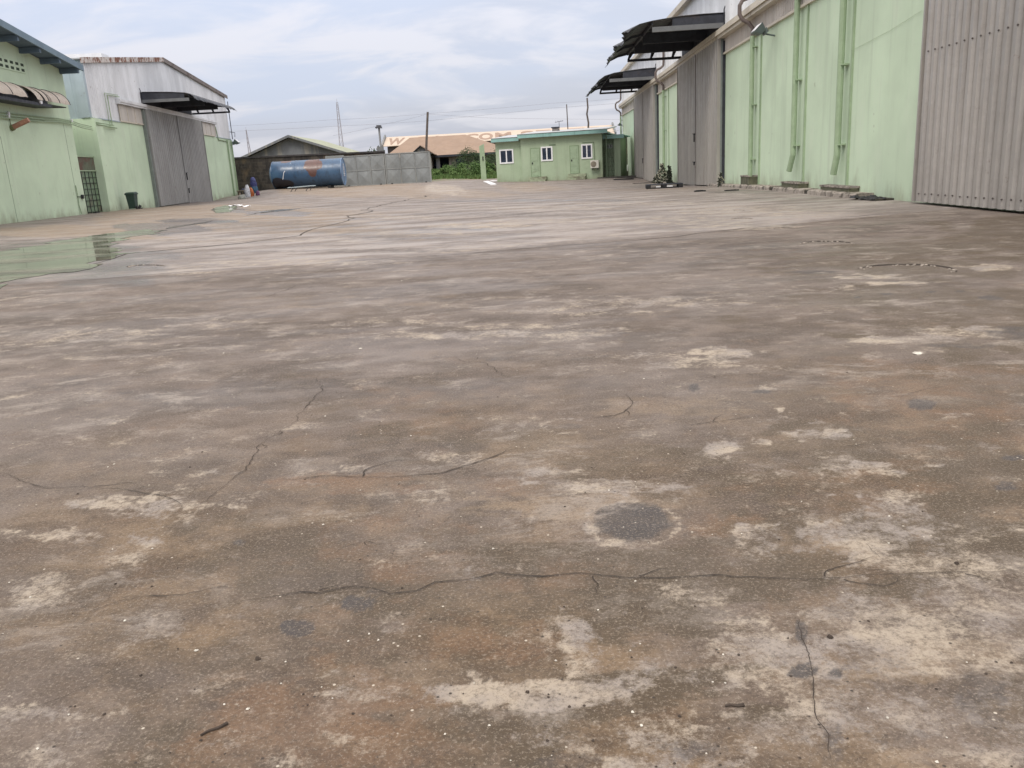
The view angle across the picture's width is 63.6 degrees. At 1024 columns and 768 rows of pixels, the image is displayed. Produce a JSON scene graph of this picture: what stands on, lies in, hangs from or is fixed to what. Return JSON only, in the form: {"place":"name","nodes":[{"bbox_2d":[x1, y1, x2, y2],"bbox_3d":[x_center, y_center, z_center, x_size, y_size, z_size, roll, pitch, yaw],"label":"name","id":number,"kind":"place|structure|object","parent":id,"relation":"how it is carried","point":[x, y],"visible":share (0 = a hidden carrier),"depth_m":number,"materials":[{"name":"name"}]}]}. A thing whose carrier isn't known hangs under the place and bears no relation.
{"place":"outdoors","nodes":[
{"label":"outdoors","id":0,"kind":"place"},
{"bbox_2d":[0,0,680,156],"label":"sky","id":1,"kind":"structure","parent":0,"point":[282,62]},
{"bbox_2d":[229,103,614,131],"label":"power line","id":2,"kind":"object","parent":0,"point":[429,120],"visible":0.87,"depth_m":92.41,"materials":[{"name":"grey metal"}]},
{"bbox_2d":[431,167,496,179],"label":"grass","id":3,"kind":"structure","parent":0,"point":[459,176],"depth_m":89.68,"materials":[{"name":"green plant"}]},
{"bbox_2d":[0,178,1023,767],"bbox_3d":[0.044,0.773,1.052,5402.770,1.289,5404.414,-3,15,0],"label":"ground","id":4,"kind":"structure","parent":0,"point":[188,384],"depth_m":3.25,"materials":[{"name":"concrete"}]},
{"bbox_2d":[0,19,92,223],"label":"warehouse","id":5,"kind":"structure","parent":4,"relation":"on","point":[40,176],"depth_m":41.13,"materials":[{"name":"green paint"}]},
{"bbox_2d":[77,155,102,212],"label":"passage gate","id":6,"kind":"structure","parent":5,"relation":"attached to","point":[91,191],"depth_m":47.89,"materials":[{"name":"green metal"}]},
{"bbox_2d":[0,229,164,287],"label":"puddle","id":7,"kind":"object","parent":4,"relation":"on","point":[73,255],"visible":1,"depth_m":16.43,"materials":[{"name":"liquid"}]},
{"bbox_2d":[124,192,140,208],"bbox_3d":[-23.803,-11.506,51.801,0.640,1.057,0.620,-3,15,0],"label":"wheelie bin","id":8,"kind":"object","parent":4,"relation":"on","point":[132,199],"visible":0.96,"depth_m":51.61,"materials":[{"name":"plastic"}]},
{"bbox_2d":[62,53,239,211],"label":"warehouse","id":9,"kind":"structure","parent":4,"relation":"on","point":[158,135],"depth_m":57.37,"materials":[{"name":"green paint"}]},
{"bbox_2d":[144,109,212,205],"bbox_3d":[-25.556,-17.367,64.161,0.239,6.668,13.800,-4,15,-4],"label":"sliding door","id":10,"kind":"structure","parent":9,"relation":"in","point":[177,143],"depth_m":63.02,"materials":[{"name":"grey metal"}]},
{"bbox_2d":[167,221,209,228],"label":"puddle","id":11,"kind":"object","parent":4,"relation":"on","point":[187,224],"visible":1,"depth_m":26.42,"materials":[{"name":"liquid"}]},
{"bbox_2d":[200,721,227,735],"bbox_3d":[-0.678,0.785,1.880,0.063,0.009,0.011,-13,18,-34],"label":"stick","id":12,"kind":"object","parent":4,"relation":"on","point":[216,728],"visible":1,"depth_m":1.88,"materials":[{"name":"wood"}]},
{"bbox_2d":[211,205,236,212],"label":"puddle","id":13,"kind":"object","parent":4,"relation":"on","point":[224,208],"visible":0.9,"depth_m":41.78,"materials":[{"name":"liquid"}]},
{"bbox_2d":[244,185,250,196],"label":"sack","id":14,"kind":"object","parent":4,"relation":"on","point":[247,191],"visible":0.97,"depth_m":66.11,"materials":[{"name":"white plastic"}]},
{"bbox_2d":[246,130,250,152],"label":"lattice mast","id":15,"kind":"object","parent":4,"relation":"on","point":[248,142],"visible":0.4,"depth_m":401.48,"materials":[{"name":"metal"}]},
{"bbox_2d":[250,177,256,186],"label":"sack","id":16,"kind":"object","parent":4,"relation":"on","point":[253,182],"visible":1,"depth_m":68.41,"materials":[{"name":"plastic"}]},
{"bbox_2d":[258,208,300,212],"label":"puddle","id":17,"kind":"object","parent":4,"relation":"on","point":[275,210],"visible":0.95,"depth_m":35.72,"materials":[{"name":"liquid"}]},
{"bbox_2d":[241,135,358,156],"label":"house","id":18,"kind":"structure","parent":4,"relation":"on","point":[290,145],"depth_m":99.71,"materials":[{"name":"white metal"}]},
{"bbox_2d":[288,185,315,190],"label":"metal trestle","id":19,"kind":"object","parent":4,"relation":"on","point":[302,186],"visible":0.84,"depth_m":70.97,"materials":[{"name":"metal"}]},
{"bbox_2d":[269,158,346,188],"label":"storage tank","id":20,"kind":"object","parent":4,"relation":"on","point":[330,173],"visible":0.97,"depth_m":76.94,"materials":[{"name":"blue metal"}]},
{"bbox_2d":[234,151,384,192],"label":"block wall","id":21,"kind":"structure","parent":4,"relation":"on","point":[257,168],"depth_m":84.69,"materials":[{"name":"grey concrete"}]},
{"bbox_2d":[325,155,343,186],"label":"sheet panel","id":22,"kind":"object","parent":4,"relation":"on","point":[332,157],"visible":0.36,"depth_m":81.74,"materials":[{"name":"grey metal"}]},
{"bbox_2d":[336,102,343,145],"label":"lattice mast","id":23,"kind":"object","parent":4,"relation":"on","point":[340,123],"visible":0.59,"depth_m":285.63,"materials":[{"name":"metal"}]},
{"bbox_2d":[340,154,385,185],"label":"gate leaf","id":24,"kind":"object","parent":4,"relation":"on","point":[363,168],"visible":0.86,"depth_m":81.09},
{"bbox_2d":[375,125,383,150],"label":"street lamp","id":25,"kind":"object","parent":4,"relation":"on","point":[381,148],"visible":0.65,"depth_m":84.97,"materials":[{"name":"metal"}]},
{"bbox_2d":[384,151,431,183],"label":"gate leaf","id":26,"kind":"object","parent":4,"relation":"on","point":[420,169],"visible":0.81,"depth_m":81.09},
{"bbox_2d":[425,112,428,166],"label":"utility pole","id":27,"kind":"object","parent":4,"relation":"on","point":[426,138],"visible":0.59,"depth_m":91.70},
{"bbox_2d":[236,114,418,125],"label":"power line","id":28,"kind":"object","parent":27,"relation":"attached to","point":[322,120],"visible":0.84,"depth_m":91.50,"materials":[{"name":"grey metal"}]},
{"bbox_2d":[429,98,619,113],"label":"power line","id":29,"kind":"object","parent":27,"relation":"attached to","point":[527,105],"visible":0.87,"depth_m":91.40,"materials":[{"name":"grey metal"}]},
{"bbox_2d":[432,170,442,175],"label":"bush","id":30,"kind":"object","parent":4,"relation":"on","point":[436,173],"visible":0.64,"depth_m":97.69,"materials":[{"name":"green plant"}]},
{"bbox_2d":[391,135,495,176],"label":"house","id":31,"kind":"structure","parent":4,"relation":"on","point":[444,150],"depth_m":110.49,"materials":[{"name":"metal"}]},
{"bbox_2d":[439,164,452,174],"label":"bush","id":32,"kind":"object","parent":4,"relation":"on","point":[444,170],"visible":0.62,"depth_m":99.58,"materials":[{"name":"green plant"}]},
{"bbox_2d":[448,163,468,173],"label":"bush","id":33,"kind":"object","parent":4,"relation":"on","point":[459,168],"visible":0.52,"depth_m":96.36,"materials":[{"name":"green plant"}]},
{"bbox_2d":[460,167,470,175],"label":"bush","id":34,"kind":"object","parent":4,"relation":"on","point":[464,172],"visible":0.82,"depth_m":92.57,"materials":[{"name":"green plant"}]},
{"bbox_2d":[452,147,479,171],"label":"bush","id":35,"kind":"object","parent":4,"relation":"on","point":[473,156],"visible":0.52,"depth_m":100.08,"materials":[{"name":"green plant"}]},
{"bbox_2d":[469,160,480,174],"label":"bush","id":36,"kind":"object","parent":4,"relation":"on","point":[476,169],"visible":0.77,"depth_m":95.45,"materials":[{"name":"green plant"}]},
{"bbox_2d":[479,144,486,179],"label":"gate post","id":37,"kind":"object","parent":4,"relation":"on","point":[482,162],"visible":0.82,"depth_m":80.93,"materials":[{"name":"green paint"}]},
{"bbox_2d":[2,280,967,762],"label":"pebbles","id":38,"kind":"object","parent":4,"relation":"on","point":[556,660],"visible":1,"depth_m":2.00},
{"bbox_2d":[485,160,495,173],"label":"bush","id":39,"kind":"object","parent":4,"relation":"on","point":[490,166],"visible":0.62,"depth_m":94.48,"materials":[{"name":"green plant"}]},
{"bbox_2d":[485,147,496,171],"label":"bush","id":40,"kind":"object","parent":4,"relation":"on","point":[489,159],"visible":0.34,"depth_m":100.07,"materials":[{"name":"green plant"}]},
{"bbox_2d":[381,122,616,152],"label":"long building","id":41,"kind":"structure","parent":4,"relation":"on","point":[392,143],"depth_m":148.43,"materials":[{"name":"brown paint"}]},
{"bbox_2d":[2,194,1020,756],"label":"pavement cracks","id":42,"kind":"object","parent":4,"relation":"on","point":[474,462],"visible":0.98,"depth_m":2.51,"materials":[{"name":"black concrete"}]},
{"bbox_2d":[62,320,1012,767],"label":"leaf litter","id":43,"kind":"object","parent":4,"relation":"on","point":[566,664],"visible":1,"depth_m":1.96,"materials":[{"name":"brown plant"}]},
{"bbox_2d":[491,120,629,181],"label":"office","id":44,"kind":"structure","parent":4,"relation":"on","point":[555,153],"depth_m":67.74,"materials":[{"name":"green paint"}]},
{"bbox_2d":[499,149,513,163],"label":"window","id":45,"kind":"structure","parent":44,"relation":"in","point":[506,156],"depth_m":69.05,"materials":[{"name":"white glass"}]},
{"bbox_2d":[530,148,540,176],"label":"door","id":46,"kind":"structure","parent":44,"relation":"in","point":[534,152],"depth_m":68.13,"materials":[{"name":"green paint"}]},
{"bbox_2d":[541,146,552,160],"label":"window","id":47,"kind":"structure","parent":44,"relation":"in","point":[546,152],"depth_m":67.75,"materials":[{"name":"white glass"}]},
{"bbox_2d":[569,145,579,173],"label":"door","id":48,"kind":"structure","parent":44,"relation":"in","point":[573,149],"depth_m":67.35,"materials":[{"name":"green paint"}]},
{"bbox_2d":[581,144,592,158],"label":"window","id":49,"kind":"structure","parent":44,"relation":"in","point":[586,149],"depth_m":66.97,"materials":[{"name":"white glass"}]},
{"bbox_2d":[586,98,588,127],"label":"utility pole","id":50,"kind":"object","parent":4,"relation":"on","point":[587,113],"visible":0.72,"depth_m":76.21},
{"bbox_2d":[597,175,637,178],"bbox_3d":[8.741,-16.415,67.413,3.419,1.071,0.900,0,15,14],"label":"step slab","id":51,"kind":"structure","parent":4,"relation":"on","point":[632,176],"depth_m":66.83,"materials":[{"name":"grey concrete"}]},
{"bbox_2d":[655,163,666,183],"bbox_3d":[9.369,-13.132,51.464,0.904,1.243,0.578,1,15,15],"label":"debris heap","id":52,"kind":"object","parent":4,"relation":"on","point":[662,171],"visible":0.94,"depth_m":51.40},
{"bbox_2d":[645,182,682,188],"bbox_3d":[7.316,-9.548,39.771,1.700,0.200,1.140,-2,15,7],"label":"pallet","id":53,"kind":"object","parent":4,"relation":"on","point":[664,185],"visible":0.99,"depth_m":39.28,"materials":[{"name":"wood"}]},
{"bbox_2d":[666,165,673,182],"bbox_3d":[9.275,-12.314,48.605,0.439,1.127,0.305,-3,15,0],"label":"debris heap","id":54,"kind":"object","parent":4,"relation":"on","point":[669,177],"visible":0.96,"depth_m":48.55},
{"bbox_2d":[717,172,724,186],"bbox_3d":[8.848,-8.637,34.998,0.382,0.673,0.248,-3,15,0],"label":"debris heap","id":55,"kind":"object","parent":4,"relation":"on","point":[720,178],"visible":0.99,"depth_m":34.96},
{"bbox_2d":[725,703,744,706],"bbox_3d":[0.502,0.724,1.860,0.043,0.008,0.012,-3,15,0],"label":"stick","id":56,"kind":"object","parent":4,"relation":"on","point":[736,705],"visible":1,"depth_m":1.86,"materials":[{"name":"brown wood"}]},
{"bbox_2d":[740,175,757,184],"bbox_3d":[9.002,-7.708,31.376,0.355,0.440,1.400,-3,15,2],"label":"catch pit","id":57,"kind":"object","parent":4,"relation":"on","point":[749,180],"visible":0.88,"depth_m":30.80,"materials":[{"name":"concrete"}]},
{"bbox_2d":[663,182,893,200],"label":"drain kerb","id":58,"kind":"structure","parent":4,"relation":"on","point":[815,191],"depth_m":24.20,"materials":[{"name":"concrete"}]},
{"bbox_2d":[781,181,808,187],"bbox_3d":[8.856,-6.203,25.931,0.315,0.300,1.900,-3,15,2],"label":"catch pit","id":59,"kind":"object","parent":4,"relation":"on","point":[795,184],"visible":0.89,"depth_m":25.49,"materials":[{"name":"concrete"}]},
{"bbox_2d":[585,0,1023,211],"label":"warehouse","id":60,"kind":"structure","parent":4,"relation":"on","point":[921,101],"depth_m":22.24,"materials":[{"name":"green metal"}]},
{"bbox_2d":[633,85,655,180],"bbox_3d":[9.688,-18.243,60.938,0.239,6.268,11.314,-3,15,2],"label":"sliding door","id":61,"kind":"structure","parent":60,"relation":"in","point":[644,103],"depth_m":59.79,"materials":[{"name":"grey metal"}]},
{"bbox_2d":[677,38,720,185],"bbox_3d":[9.060,-12.965,40.789,0.239,6.210,10.494,-3,15,2],"label":"sliding door","id":62,"kind":"structure","parent":60,"relation":"in","point":[699,78],"depth_m":39.63,"materials":[{"name":"grey metal"}]},
{"bbox_2d":[911,0,1023,210],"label":"sliding door","id":63,"kind":"structure","parent":60,"relation":"in","point":[969,151],"depth_m":15.01,"materials":[{"name":"grey metal"}]},
{"bbox_2d":[799,241,853,243],"bbox_3d":[4.219,-1.893,11.031,0.696,0.015,0.388,5,17,28],"label":"ring cut","id":64,"kind":"object","parent":4,"relation":"on","point":[824,241],"visible":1,"depth_m":11.13,"materials":[{"name":"concrete"}]},
{"bbox_2d":[819,184,859,191],"bbox_3d":[8.759,-5.196,22.165,0.275,0.270,2.300,-3,15,2],"label":"catch pit","id":65,"kind":"object","parent":4,"relation":"on","point":[839,188],"visible":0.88,"depth_m":21.77,"materials":[{"name":"concrete"}]},
{"bbox_2d":[849,195,885,199],"bbox_3d":[8.524,-4.443,19.608,0.598,0.073,1.290,-3,15,0],"label":"dirt heap","id":66,"kind":"object","parent":4,"relation":"on","point":[871,197],"visible":1,"depth_m":19.62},
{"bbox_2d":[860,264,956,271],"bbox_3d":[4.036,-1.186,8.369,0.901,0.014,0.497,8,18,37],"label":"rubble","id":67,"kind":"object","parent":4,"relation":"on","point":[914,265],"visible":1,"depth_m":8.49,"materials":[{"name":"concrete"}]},
{"bbox_2d":[865,264,957,271],"bbox_3d":[4.058,-1.186,8.382,0.925,0.001,0.548,9,19,38],"label":"ring cut","id":68,"kind":"object","parent":4,"relation":"on","point":[916,264],"visible":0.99,"depth_m":8.54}
]}

